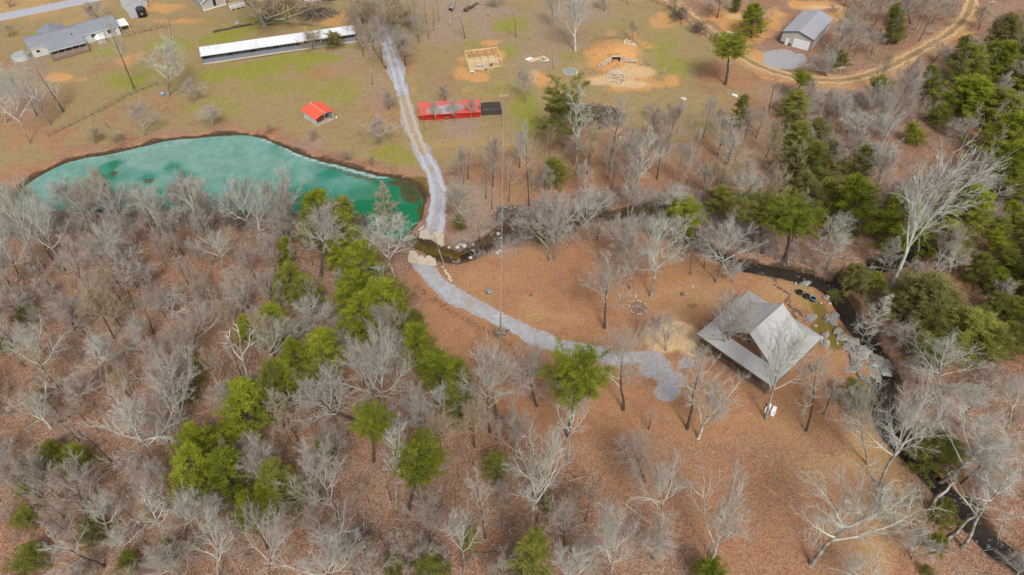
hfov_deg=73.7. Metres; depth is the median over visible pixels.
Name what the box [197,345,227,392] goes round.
sapling
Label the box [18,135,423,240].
pond water
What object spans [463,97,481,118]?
bare tree
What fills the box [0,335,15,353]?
pine tree
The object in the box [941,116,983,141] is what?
bare tree
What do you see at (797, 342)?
bare tree
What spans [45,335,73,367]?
sapling
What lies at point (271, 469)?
pine tree
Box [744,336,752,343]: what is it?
window
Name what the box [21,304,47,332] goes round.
sapling
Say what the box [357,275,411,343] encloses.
pine tree
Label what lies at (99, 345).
bare tree
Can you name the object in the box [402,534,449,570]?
brush pile
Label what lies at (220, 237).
bare tree
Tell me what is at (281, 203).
sapling
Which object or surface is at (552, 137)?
slim tree
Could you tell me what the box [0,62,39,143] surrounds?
bare tree
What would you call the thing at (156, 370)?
sapling
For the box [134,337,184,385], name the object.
sapling
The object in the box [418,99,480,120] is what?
red coop
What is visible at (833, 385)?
bare tree
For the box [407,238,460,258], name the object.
spillway water
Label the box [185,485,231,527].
bare tree
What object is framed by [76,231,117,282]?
sapling
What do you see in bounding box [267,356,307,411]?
pine tree
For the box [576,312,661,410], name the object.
bare tree
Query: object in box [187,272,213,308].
sapling
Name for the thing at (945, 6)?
bare tree
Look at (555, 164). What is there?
pine tree
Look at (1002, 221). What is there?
pine tree
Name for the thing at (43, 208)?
bare tree
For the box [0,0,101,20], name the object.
road
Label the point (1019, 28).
pine tree
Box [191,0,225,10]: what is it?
cottage
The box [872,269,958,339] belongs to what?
pine tree
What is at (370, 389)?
bare tree
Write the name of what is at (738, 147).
slim tree
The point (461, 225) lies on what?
evergreen bush
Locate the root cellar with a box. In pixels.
[598,53,636,67]
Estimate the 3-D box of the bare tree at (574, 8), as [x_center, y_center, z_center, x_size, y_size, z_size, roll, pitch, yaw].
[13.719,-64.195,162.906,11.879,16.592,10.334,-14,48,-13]
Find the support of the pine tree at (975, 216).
on the ground
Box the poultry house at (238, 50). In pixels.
[199,25,355,64]
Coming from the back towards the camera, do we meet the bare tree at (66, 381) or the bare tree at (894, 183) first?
the bare tree at (894, 183)
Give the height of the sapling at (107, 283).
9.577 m
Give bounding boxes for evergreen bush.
[8,304,47,327]
[67,514,110,553]
[319,31,346,47]
[379,549,406,574]
[451,214,467,230]
[535,227,550,243]
[540,496,554,513]
[648,222,667,238]
[659,194,711,239]
[689,553,729,574]
[826,289,843,303]
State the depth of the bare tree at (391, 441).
74.34 m
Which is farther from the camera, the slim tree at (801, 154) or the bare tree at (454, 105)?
the bare tree at (454, 105)
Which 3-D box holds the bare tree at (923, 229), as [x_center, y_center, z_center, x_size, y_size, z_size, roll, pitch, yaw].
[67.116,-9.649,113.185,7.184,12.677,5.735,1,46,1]
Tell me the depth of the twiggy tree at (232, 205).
120.32 m
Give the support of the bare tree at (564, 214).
on the ground
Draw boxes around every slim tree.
[446,144,469,185]
[475,131,508,186]
[481,154,491,198]
[487,166,495,208]
[506,158,521,201]
[508,126,530,167]
[527,161,539,185]
[528,163,557,195]
[545,122,555,154]
[568,139,585,165]
[574,159,593,192]
[576,119,606,174]
[596,134,623,178]
[605,157,620,189]
[616,132,646,182]
[622,128,643,157]
[633,129,653,165]
[640,102,664,149]
[648,121,681,179]
[658,96,702,152]
[688,126,701,149]
[701,94,719,136]
[702,159,734,196]
[707,114,737,157]
[712,105,724,128]
[712,159,719,174]
[725,126,745,164]
[727,158,750,190]
[733,137,744,164]
[736,105,762,145]
[740,156,757,189]
[742,179,760,195]
[753,104,775,137]
[763,117,791,156]
[764,160,782,191]
[767,135,784,169]
[769,163,794,196]
[778,150,788,168]
[786,140,808,186]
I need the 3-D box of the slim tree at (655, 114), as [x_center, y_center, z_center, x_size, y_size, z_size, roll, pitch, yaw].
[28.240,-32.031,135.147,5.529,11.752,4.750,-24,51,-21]
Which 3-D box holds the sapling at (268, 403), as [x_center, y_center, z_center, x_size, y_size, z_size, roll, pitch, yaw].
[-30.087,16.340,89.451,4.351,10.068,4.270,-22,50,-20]
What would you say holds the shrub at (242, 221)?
on the ground
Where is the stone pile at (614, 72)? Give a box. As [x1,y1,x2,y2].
[605,69,628,84]
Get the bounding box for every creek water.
[460,212,1023,574]
[817,188,1016,298]
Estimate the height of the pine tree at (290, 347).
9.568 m
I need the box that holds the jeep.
[135,6,146,17]
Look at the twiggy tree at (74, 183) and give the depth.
120.65 m
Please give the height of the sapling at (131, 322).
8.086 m
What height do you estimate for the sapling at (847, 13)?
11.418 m
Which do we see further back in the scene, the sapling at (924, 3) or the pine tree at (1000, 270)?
the sapling at (924, 3)
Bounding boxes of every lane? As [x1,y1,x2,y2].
[374,3,408,95]
[398,95,427,155]
[418,154,446,231]
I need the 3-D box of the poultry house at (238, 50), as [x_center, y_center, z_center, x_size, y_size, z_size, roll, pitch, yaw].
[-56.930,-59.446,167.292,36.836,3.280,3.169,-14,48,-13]
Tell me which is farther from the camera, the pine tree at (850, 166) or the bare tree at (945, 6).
the bare tree at (945, 6)
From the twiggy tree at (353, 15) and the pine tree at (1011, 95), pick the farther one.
the twiggy tree at (353, 15)
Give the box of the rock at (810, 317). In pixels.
[803,314,817,321]
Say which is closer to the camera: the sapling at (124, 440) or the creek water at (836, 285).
the sapling at (124, 440)
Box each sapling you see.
[0,248,25,293]
[0,277,12,306]
[0,303,12,342]
[0,314,26,347]
[0,335,25,367]
[0,436,14,467]
[0,442,62,499]
[0,450,41,497]
[0,504,13,515]
[5,206,55,259]
[6,249,19,276]
[14,191,41,229]
[20,476,64,518]
[21,247,55,292]
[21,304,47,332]
[22,346,61,390]
[26,263,50,286]
[29,272,55,301]
[33,493,77,542]
[40,204,59,232]
[41,390,60,415]
[44,403,79,441]
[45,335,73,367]
[46,291,73,319]
[53,294,85,333]
[56,248,79,277]
[62,397,90,424]
[63,416,111,462]
[71,279,131,339]
[73,215,92,245]
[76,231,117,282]
[88,210,113,260]
[88,273,108,297]
[89,263,123,304]
[94,287,120,327]
[95,496,125,522]
[99,558,140,574]
[103,245,137,287]
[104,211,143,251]
[104,225,128,260]
[105,368,133,398]
[106,490,141,529]
[114,443,154,486]
[116,345,130,370]
[118,437,139,463]
[125,312,146,338]
[127,390,153,423]
[129,293,154,334]
[132,396,183,452]
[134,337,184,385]
[135,534,204,574]
[138,204,184,256]
[138,360,194,409]
[139,278,165,317]
[139,501,160,522]
[141,456,169,488]
[148,211,183,264]
[149,238,168,265]
[155,312,198,363]
[171,256,188,284]
[175,359,199,389]
[178,255,206,300]
[182,207,215,246]
[184,236,203,258]
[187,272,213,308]
[189,189,223,234]
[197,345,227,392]
[206,284,223,318]
[206,345,230,382]
[207,381,246,422]
[212,300,232,342]
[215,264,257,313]
[223,338,258,375]
[225,548,250,574]
[232,241,258,279]
[236,291,250,313]
[236,430,252,454]
[240,495,269,549]
[245,304,259,317]
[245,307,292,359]
[247,365,261,379]
[249,265,282,302]
[257,231,283,266]
[259,191,296,242]
[259,206,297,250]
[261,387,290,427]
[267,253,278,270]
[267,388,297,440]
[275,293,286,311]
[276,417,297,456]
[278,501,292,527]
[283,363,302,384]
[286,239,299,264]
[288,498,325,544]
[291,377,323,410]
[297,482,323,527]
[298,460,325,503]
[299,308,320,332]
[303,233,313,264]
[304,278,317,314]
[305,205,324,252]
[308,415,354,464]
[313,364,356,412]
[325,530,360,574]
[333,329,349,351]
[337,415,351,442]
[338,346,381,386]
[346,491,361,517]
[355,303,396,340]
[359,481,369,502]
[374,516,382,539]
[375,347,415,390]
[377,427,407,471]
[379,399,403,444]
[380,464,391,500]
[384,306,405,347]
[384,333,408,357]
[386,527,409,569]
[395,334,405,375]
[396,376,427,411]
[401,526,445,574]
[409,400,460,446]
[425,220,446,265]
[433,544,450,574]
[448,389,498,447]
[452,456,460,475]
[458,14,465,38]
[464,147,473,178]
[472,213,481,245]
[479,564,498,574]
[488,476,510,501]
[497,539,529,574]
[498,495,507,525]
[509,9,517,36]
[528,447,540,482]
[529,476,556,521]
[570,527,606,574]
[580,477,602,521]
[646,407,658,429]
[685,245,695,274]
[701,537,717,556]
[768,75,780,111]
[790,193,814,241]
[800,125,816,143]
[803,78,819,102]
[805,95,814,118]
[821,130,839,142]
[823,88,833,111]
[828,137,852,160]
[832,32,842,56]
[834,3,860,40]
[836,92,855,126]
[843,14,873,61]
[851,124,870,151]
[854,135,869,152]
[864,79,894,119]
[866,91,879,109]
[868,145,900,190]
[872,49,899,75]
[872,179,904,223]
[874,0,897,25]
[875,89,903,135]
[878,7,889,34]
[879,116,898,139]
[883,176,923,200]
[891,76,920,124]
[895,72,922,120]
[897,59,934,105]
[898,0,923,17]
[904,53,924,90]
[910,97,934,123]
[916,0,934,27]
[918,0,942,40]
[928,100,942,123]
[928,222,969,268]
[930,133,950,163]
[946,0,958,21]
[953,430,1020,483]
[956,32,986,58]
[956,100,984,152]
[969,147,1000,181]
[984,100,1012,137]
[986,123,1009,162]
[989,276,1019,301]
[990,10,1007,40]
[994,71,1015,90]
[996,184,1015,207]
[1004,88,1023,111]
[1011,31,1023,52]
[1017,60,1023,89]
[1018,8,1023,24]
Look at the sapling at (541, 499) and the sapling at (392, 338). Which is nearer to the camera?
the sapling at (541, 499)
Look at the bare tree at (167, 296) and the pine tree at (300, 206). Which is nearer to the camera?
the bare tree at (167, 296)
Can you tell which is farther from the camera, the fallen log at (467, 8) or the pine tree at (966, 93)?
the fallen log at (467, 8)
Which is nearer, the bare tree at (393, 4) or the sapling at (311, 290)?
the sapling at (311, 290)
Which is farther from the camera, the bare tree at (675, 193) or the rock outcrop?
the bare tree at (675, 193)
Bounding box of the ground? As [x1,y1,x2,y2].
[0,0,1023,574]
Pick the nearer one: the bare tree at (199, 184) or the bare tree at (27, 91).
the bare tree at (199, 184)
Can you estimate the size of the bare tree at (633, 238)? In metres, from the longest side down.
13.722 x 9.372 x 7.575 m
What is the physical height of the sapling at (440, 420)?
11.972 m
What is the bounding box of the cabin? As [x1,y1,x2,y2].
[692,291,822,394]
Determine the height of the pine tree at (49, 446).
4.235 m
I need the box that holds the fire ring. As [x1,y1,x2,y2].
[629,300,647,313]
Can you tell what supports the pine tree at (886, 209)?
on the ground
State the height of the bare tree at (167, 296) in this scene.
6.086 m
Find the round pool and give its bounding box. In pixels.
[11,51,29,61]
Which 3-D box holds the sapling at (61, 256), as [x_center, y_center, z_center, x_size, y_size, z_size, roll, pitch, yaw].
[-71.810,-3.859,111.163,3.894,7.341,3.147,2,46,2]
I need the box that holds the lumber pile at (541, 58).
[525,55,548,61]
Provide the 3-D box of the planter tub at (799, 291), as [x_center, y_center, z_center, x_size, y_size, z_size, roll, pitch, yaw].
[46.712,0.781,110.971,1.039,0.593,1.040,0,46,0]
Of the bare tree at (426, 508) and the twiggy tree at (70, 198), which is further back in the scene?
the twiggy tree at (70, 198)
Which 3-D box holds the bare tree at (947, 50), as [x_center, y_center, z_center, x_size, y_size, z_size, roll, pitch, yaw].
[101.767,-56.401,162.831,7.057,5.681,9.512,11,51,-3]
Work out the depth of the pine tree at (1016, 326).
100.89 m
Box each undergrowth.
[0,199,329,243]
[0,219,613,574]
[419,0,731,166]
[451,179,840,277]
[774,69,926,172]
[775,29,1023,574]
[829,0,963,73]
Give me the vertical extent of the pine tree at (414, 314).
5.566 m
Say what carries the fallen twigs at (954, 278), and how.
on the ground
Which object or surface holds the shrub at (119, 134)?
on the ground
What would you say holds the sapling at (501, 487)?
on the ground
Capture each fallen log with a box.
[213,20,257,32]
[393,524,409,533]
[463,0,479,11]
[470,551,505,553]
[924,482,954,514]
[945,515,975,544]
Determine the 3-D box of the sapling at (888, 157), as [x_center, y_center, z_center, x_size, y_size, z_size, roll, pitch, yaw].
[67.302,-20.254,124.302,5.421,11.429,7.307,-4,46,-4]
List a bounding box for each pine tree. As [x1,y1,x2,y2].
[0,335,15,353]
[1,538,53,574]
[5,502,43,535]
[11,458,47,501]
[24,438,63,474]
[32,387,53,405]
[46,441,103,484]
[108,546,145,574]
[161,537,185,560]
[163,417,235,478]
[164,438,223,511]
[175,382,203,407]
[176,357,209,388]
[197,443,254,520]
[203,417,241,448]
[210,375,281,446]
[227,488,264,538]
[233,313,256,344]
[242,480,275,528]
[249,357,293,428]
[250,300,304,349]
[251,456,311,532]
[266,258,306,305]
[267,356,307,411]
[272,235,297,268]
[279,337,312,393]
[285,273,331,314]
[289,187,347,255]
[291,356,344,407]
[292,326,353,376]
[295,190,322,221]
[308,439,337,470]
[317,194,365,240]
[323,234,349,279]
[325,208,359,244]
[328,267,365,317]
[332,246,386,286]
[332,287,390,349]
[340,238,397,306]
[341,225,370,252]
[345,397,397,462]
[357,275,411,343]
[364,274,416,323]
[388,427,449,517]
[392,319,447,377]
[395,307,429,338]
[408,548,453,574]
[414,346,459,404]
[434,357,477,410]
[435,378,484,431]
[457,525,480,554]
[480,449,513,489]
[495,525,556,574]
[529,71,596,150]
[534,335,617,437]
[535,155,576,190]
[700,183,738,218]
[709,30,757,85]
[726,185,790,253]
[728,94,754,128]
[732,1,772,37]
[754,188,831,263]
[765,144,814,184]
[771,87,814,120]
[773,120,814,150]
[780,109,810,135]
[782,169,820,201]
[786,137,846,190]
[791,67,814,87]
[807,117,836,143]
[808,177,859,227]
[817,159,844,186]
[817,172,895,243]
[819,138,845,167]
[829,49,852,69]
[834,375,881,415]
[837,142,878,182]
[837,261,884,300]
[865,70,896,106]
[866,194,907,233]
[867,188,935,256]
[867,270,890,291]
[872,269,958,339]
[874,267,967,327]
[896,291,960,329]
[896,330,948,367]
[901,122,929,146]
[901,426,963,487]
[905,217,970,264]
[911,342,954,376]
[913,306,965,343]
[919,495,966,533]
[919,563,939,574]
[922,72,1004,127]
[923,532,952,559]
[924,102,959,128]
[924,183,1004,237]
[926,219,983,261]
[935,436,968,471]
[940,303,1016,367]
[941,42,997,82]
[945,290,971,316]
[946,33,976,63]
[952,39,1022,80]
[953,137,1023,197]
[954,90,986,117]
[954,251,1014,289]
[960,110,1023,170]
[971,327,1022,365]
[973,11,1023,62]
[973,85,1023,131]
[974,304,998,328]
[978,107,1006,133]
[980,266,1022,299]
[981,227,1019,262]
[982,290,1019,321]
[985,217,1017,239]
[987,75,1007,96]
[991,246,1023,281]
[994,294,1023,329]
[997,54,1023,83]
[997,176,1023,202]
[999,198,1023,231]
[999,257,1023,319]
[1002,67,1017,88]
[1002,73,1023,95]
[1004,320,1023,355]
[1008,229,1023,260]
[1010,20,1023,39]
[1017,34,1023,62]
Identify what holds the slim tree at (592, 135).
on the ground
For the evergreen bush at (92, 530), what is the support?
on the ground
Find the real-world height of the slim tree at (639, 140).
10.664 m
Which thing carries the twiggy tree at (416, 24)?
on the ground
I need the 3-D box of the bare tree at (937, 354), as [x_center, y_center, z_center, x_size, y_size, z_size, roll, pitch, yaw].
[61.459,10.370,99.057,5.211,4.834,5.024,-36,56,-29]
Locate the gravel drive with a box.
[120,0,137,17]
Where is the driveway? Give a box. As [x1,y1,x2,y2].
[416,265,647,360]
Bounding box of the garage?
[779,10,833,50]
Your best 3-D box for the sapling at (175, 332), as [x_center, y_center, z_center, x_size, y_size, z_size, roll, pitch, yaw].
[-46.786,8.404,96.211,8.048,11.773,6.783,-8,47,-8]
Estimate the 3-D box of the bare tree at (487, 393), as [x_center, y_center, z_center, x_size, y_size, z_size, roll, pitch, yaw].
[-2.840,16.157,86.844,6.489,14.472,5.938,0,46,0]
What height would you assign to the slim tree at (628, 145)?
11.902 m
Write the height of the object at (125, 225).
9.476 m
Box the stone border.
[774,278,802,318]
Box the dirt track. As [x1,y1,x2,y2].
[660,0,980,84]
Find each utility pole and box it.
[167,19,176,71]
[495,313,505,379]
[828,66,844,118]
[973,1,992,31]
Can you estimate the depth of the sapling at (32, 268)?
108.83 m
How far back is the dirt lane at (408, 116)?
145.20 m
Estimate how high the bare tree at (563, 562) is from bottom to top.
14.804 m
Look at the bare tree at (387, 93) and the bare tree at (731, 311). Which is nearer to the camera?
the bare tree at (731, 311)
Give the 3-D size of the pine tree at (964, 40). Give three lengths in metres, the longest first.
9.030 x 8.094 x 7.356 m
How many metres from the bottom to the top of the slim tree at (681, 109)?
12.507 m
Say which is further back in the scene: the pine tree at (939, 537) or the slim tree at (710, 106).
the slim tree at (710, 106)
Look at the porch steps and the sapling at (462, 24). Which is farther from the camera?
the porch steps
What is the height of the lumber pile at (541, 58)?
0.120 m
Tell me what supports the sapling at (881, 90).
on the ground
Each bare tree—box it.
[0,24,16,36]
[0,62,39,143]
[0,64,20,122]
[0,165,44,270]
[0,216,30,285]
[0,280,36,321]
[0,313,71,388]
[0,370,54,428]
[0,435,15,454]
[2,0,16,6]
[10,59,51,125]
[14,77,37,115]
[14,192,73,271]
[16,49,64,111]
[26,445,106,515]
[30,297,91,336]
[34,522,105,574]
[39,176,96,220]
[41,365,113,407]
[45,75,61,113]
[51,216,152,279]
[52,562,99,574]
[55,233,92,300]
[68,198,95,239]
[69,325,117,383]
[70,483,125,537]
[76,271,91,296]
[76,374,189,479]
[77,0,109,18]
[87,190,139,224]
[89,332,118,386]
[93,519,148,551]
[94,13,134,89]
[107,309,147,359]
[108,260,138,309]
[109,357,125,377]
[114,257,161,285]
[114,453,170,513]
[117,529,184,574]
[123,98,165,136]
[128,340,210,425]
[130,177,188,237]
[130,482,179,540]
[138,31,193,95]
[147,284,210,321]
[147,479,215,538]
[151,190,190,227]
[165,294,234,357]
[171,168,216,233]
[174,502,240,574]
[176,76,209,102]
[182,224,237,272]
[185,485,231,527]
[194,101,221,126]
[200,374,238,412]
[206,188,246,228]
[213,174,257,241]
[217,283,251,318]
[223,0,337,28]
[225,496,306,574]
[229,424,286,490]
[230,434,281,466]
[242,179,281,251]
[246,312,303,357]
[255,232,272,264]
[257,495,369,574]
[259,353,356,441]
[261,159,306,231]
[269,432,351,520]
[285,315,314,339]
[287,288,334,330]
[288,187,350,277]
[313,298,335,325]
[320,323,411,408]
[326,313,342,332]
[331,267,344,285]
[333,0,391,26]
[337,315,420,416]
[338,533,403,574]
[341,6,364,23]
[344,208,421,286]
[352,112,400,144]
[353,22,372,41]
[360,180,408,231]
[361,33,386,68]
[363,0,434,33]
[372,297,409,342]
[380,411,418,518]
[381,89,402,109]
[383,23,416,49]
[385,26,417,65]
[388,391,438,437]
[390,3,429,30]
[400,484,447,544]
[419,379,460,413]
[429,98,442,119]
[435,84,449,100]
[437,497,486,572]
[439,175,479,225]
[442,99,464,118]
[452,330,542,417]
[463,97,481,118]
[464,463,495,538]
[467,371,509,433]
[484,330,560,408]
[488,545,513,574]
[489,396,536,460]
[499,419,580,530]
[509,63,535,101]
[509,117,539,206]
[509,215,529,235]
[511,188,567,261]
[531,189,584,260]
[540,0,571,27]
[541,487,584,545]
[546,0,593,50]
[546,379,591,462]
[549,537,601,574]
[564,82,594,175]
[569,177,616,239]
[576,246,646,328]
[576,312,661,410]
[580,475,643,574]
[589,185,615,219]
[597,94,639,170]
[599,210,639,268]
[605,426,667,490]
[612,223,652,289]
[618,152,648,216]
[623,444,699,533]
[627,120,667,212]
[628,20,640,39]
[628,512,678,573]
[634,208,692,297]
[640,305,684,350]
[642,103,652,115]
[647,176,691,216]
[655,212,698,245]
[662,337,727,429]
[664,0,681,6]
[676,368,751,439]
[678,141,702,186]
[683,451,759,558]
[685,282,763,356]
[689,210,769,284]
[693,160,718,196]
[693,227,720,267]
[705,0,732,17]
[714,120,758,182]
[722,255,742,283]
[728,166,772,210]
[744,314,835,419]
[747,3,774,32]
[790,452,956,567]
[791,355,839,431]
[794,33,852,76]
[805,224,855,269]
[815,372,886,464]
[818,209,859,252]
[820,374,845,414]
[825,17,859,50]
[826,541,895,574]
[827,94,856,118]
[835,362,954,490]
[837,106,880,135]
[850,292,896,350]
[851,0,882,38]
[857,138,903,183]
[858,27,888,55]
[867,111,911,143]
[870,235,903,272]
[879,312,924,351]
[880,177,910,194]
[886,0,921,23]
[889,115,1011,284]
[895,351,934,382]
[899,522,957,563]
[901,199,946,261]
[903,327,997,403]
[904,258,933,274]
[909,372,1023,503]
[927,39,954,63]
[928,252,949,271]
[929,0,955,22]
[931,160,993,199]
[931,378,1004,428]
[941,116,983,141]
[942,241,973,276]
[946,458,1023,549]
[961,169,1020,198]
[961,360,1013,388]
[965,2,995,29]
[970,463,1022,507]
[977,197,1011,227]
[990,372,1023,429]
[992,548,1023,574]
[1000,58,1023,73]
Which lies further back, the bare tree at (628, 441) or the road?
the road
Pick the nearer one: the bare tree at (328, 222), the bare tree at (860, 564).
the bare tree at (860, 564)
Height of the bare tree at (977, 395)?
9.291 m
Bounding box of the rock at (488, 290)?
[485,287,492,294]
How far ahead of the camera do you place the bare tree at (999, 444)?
80.53 m
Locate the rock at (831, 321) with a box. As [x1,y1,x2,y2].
[823,316,837,325]
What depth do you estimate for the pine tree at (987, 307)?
103.31 m
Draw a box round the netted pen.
[481,102,501,114]
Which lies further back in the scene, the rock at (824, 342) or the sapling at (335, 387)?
the rock at (824, 342)
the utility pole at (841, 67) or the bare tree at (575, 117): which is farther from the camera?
the utility pole at (841, 67)
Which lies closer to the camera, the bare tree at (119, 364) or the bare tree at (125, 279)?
the bare tree at (119, 364)
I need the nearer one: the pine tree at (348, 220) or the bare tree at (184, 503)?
the bare tree at (184, 503)
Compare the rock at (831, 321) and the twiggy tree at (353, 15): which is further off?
the twiggy tree at (353, 15)
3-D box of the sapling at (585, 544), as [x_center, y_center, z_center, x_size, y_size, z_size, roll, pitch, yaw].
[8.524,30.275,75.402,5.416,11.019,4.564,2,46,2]
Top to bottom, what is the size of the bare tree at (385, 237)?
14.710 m
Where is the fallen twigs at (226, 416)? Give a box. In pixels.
[0,225,610,574]
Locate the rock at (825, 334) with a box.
[820,331,829,338]
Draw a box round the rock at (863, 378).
[858,375,870,383]
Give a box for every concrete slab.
[408,250,417,262]
[418,255,436,265]
[419,230,443,246]
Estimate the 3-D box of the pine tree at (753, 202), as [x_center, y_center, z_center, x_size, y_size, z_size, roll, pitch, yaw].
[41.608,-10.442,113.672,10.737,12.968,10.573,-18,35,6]
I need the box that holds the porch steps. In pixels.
[228,1,245,10]
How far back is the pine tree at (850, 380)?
93.69 m
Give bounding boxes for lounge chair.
[770,406,776,416]
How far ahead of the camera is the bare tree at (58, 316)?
102.71 m
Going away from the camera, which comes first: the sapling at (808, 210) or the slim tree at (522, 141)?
the sapling at (808, 210)
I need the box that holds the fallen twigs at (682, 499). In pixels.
[471,353,909,571]
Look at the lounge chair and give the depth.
94.76 m
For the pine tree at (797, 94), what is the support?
on the ground
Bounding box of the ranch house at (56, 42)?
[23,14,129,60]
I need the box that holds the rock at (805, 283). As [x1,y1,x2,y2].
[799,280,810,285]
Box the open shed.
[301,101,334,126]
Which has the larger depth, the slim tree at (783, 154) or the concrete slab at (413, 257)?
the slim tree at (783, 154)
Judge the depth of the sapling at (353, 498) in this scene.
81.17 m
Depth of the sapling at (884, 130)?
132.91 m
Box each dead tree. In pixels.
[128,183,157,243]
[220,319,258,377]
[832,254,859,282]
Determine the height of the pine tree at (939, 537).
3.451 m
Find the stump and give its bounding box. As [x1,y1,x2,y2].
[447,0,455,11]
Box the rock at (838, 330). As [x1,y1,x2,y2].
[833,327,842,334]
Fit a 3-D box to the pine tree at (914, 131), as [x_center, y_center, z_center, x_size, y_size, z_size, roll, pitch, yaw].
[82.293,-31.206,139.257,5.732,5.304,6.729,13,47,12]
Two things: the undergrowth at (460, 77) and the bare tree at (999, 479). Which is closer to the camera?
the bare tree at (999, 479)
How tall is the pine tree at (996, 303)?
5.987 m
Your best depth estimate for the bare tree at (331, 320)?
101.16 m
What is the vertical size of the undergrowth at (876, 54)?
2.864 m
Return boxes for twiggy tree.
[0,194,31,233]
[14,181,41,215]
[62,186,83,221]
[63,176,88,198]
[66,185,100,223]
[68,182,98,217]
[72,162,114,218]
[80,174,127,227]
[125,182,158,228]
[157,200,168,217]
[159,176,190,221]
[169,179,198,212]
[172,169,202,204]
[193,195,210,224]
[220,193,239,213]
[234,177,257,222]
[252,177,278,228]
[274,178,295,224]
[340,5,360,39]
[351,0,362,23]
[351,16,369,56]
[367,13,385,61]
[372,6,384,41]
[410,13,421,39]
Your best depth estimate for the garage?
169.72 m
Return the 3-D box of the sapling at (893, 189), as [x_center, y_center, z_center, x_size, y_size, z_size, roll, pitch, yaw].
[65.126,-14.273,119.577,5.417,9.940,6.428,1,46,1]
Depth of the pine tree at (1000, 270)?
109.47 m
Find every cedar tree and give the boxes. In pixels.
[729,0,741,11]
[880,2,909,43]
[920,63,943,95]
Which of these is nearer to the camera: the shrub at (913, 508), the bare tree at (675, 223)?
the shrub at (913, 508)
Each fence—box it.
[46,81,157,136]
[122,23,167,37]
[651,0,717,43]
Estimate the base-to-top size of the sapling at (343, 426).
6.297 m
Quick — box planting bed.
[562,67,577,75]
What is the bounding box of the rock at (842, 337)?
[835,333,847,340]
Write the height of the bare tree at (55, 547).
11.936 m
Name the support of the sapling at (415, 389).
on the ground
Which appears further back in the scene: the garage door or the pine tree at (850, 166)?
the garage door
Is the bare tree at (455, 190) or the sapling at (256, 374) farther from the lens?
the bare tree at (455, 190)
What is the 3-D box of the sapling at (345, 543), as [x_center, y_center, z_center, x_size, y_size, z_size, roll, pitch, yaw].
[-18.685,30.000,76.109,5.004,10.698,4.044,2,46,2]
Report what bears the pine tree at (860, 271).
on the ground
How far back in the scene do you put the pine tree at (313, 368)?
92.59 m
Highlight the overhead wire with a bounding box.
[500,96,503,312]
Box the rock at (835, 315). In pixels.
[831,312,839,319]
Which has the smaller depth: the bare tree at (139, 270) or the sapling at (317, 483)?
the sapling at (317, 483)
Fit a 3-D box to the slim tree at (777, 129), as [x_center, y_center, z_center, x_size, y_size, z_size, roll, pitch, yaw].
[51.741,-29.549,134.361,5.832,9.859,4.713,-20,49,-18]
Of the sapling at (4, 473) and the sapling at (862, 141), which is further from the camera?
the sapling at (862, 141)
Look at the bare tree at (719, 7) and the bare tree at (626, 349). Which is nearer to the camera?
the bare tree at (626, 349)
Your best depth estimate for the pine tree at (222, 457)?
82.36 m
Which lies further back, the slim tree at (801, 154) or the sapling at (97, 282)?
the slim tree at (801, 154)
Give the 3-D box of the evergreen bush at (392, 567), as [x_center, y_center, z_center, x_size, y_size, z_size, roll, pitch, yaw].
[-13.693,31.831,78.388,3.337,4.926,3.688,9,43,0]
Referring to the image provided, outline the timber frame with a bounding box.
[464,47,501,69]
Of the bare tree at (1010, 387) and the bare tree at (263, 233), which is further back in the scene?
the bare tree at (263, 233)
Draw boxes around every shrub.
[82,124,103,143]
[101,131,133,145]
[130,219,163,237]
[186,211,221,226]
[223,209,247,233]
[265,121,275,132]
[295,27,323,49]
[308,126,319,141]
[339,148,353,160]
[351,213,375,236]
[367,156,376,165]
[666,4,690,22]
[689,18,711,35]
[888,489,941,543]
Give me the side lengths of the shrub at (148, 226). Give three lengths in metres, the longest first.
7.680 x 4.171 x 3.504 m
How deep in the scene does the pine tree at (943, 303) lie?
103.53 m
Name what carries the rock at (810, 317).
on the ground
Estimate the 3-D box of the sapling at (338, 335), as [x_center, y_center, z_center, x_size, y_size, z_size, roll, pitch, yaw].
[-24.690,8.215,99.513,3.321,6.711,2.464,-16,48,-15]
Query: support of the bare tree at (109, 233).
on the ground
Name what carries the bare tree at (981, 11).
on the ground
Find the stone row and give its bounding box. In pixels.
[442,266,451,280]
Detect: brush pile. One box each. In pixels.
[299,6,341,19]
[348,519,378,545]
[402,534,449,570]
[490,202,530,225]
[491,325,511,339]
[569,102,627,129]
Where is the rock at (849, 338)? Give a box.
[847,336,856,346]
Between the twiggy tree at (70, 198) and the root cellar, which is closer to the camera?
the twiggy tree at (70, 198)
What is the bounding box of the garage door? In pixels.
[792,38,809,50]
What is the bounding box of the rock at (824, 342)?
[819,338,829,347]
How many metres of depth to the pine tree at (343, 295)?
103.57 m
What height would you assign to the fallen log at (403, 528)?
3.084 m
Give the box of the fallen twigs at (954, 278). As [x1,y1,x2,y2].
[808,36,1023,573]
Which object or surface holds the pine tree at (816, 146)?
on the ground
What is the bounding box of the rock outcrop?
[842,338,892,383]
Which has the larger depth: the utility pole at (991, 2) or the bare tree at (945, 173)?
the utility pole at (991, 2)
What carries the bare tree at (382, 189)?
on the ground
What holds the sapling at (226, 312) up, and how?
on the ground
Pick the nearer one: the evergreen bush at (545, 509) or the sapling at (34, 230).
the evergreen bush at (545, 509)
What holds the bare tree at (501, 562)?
on the ground

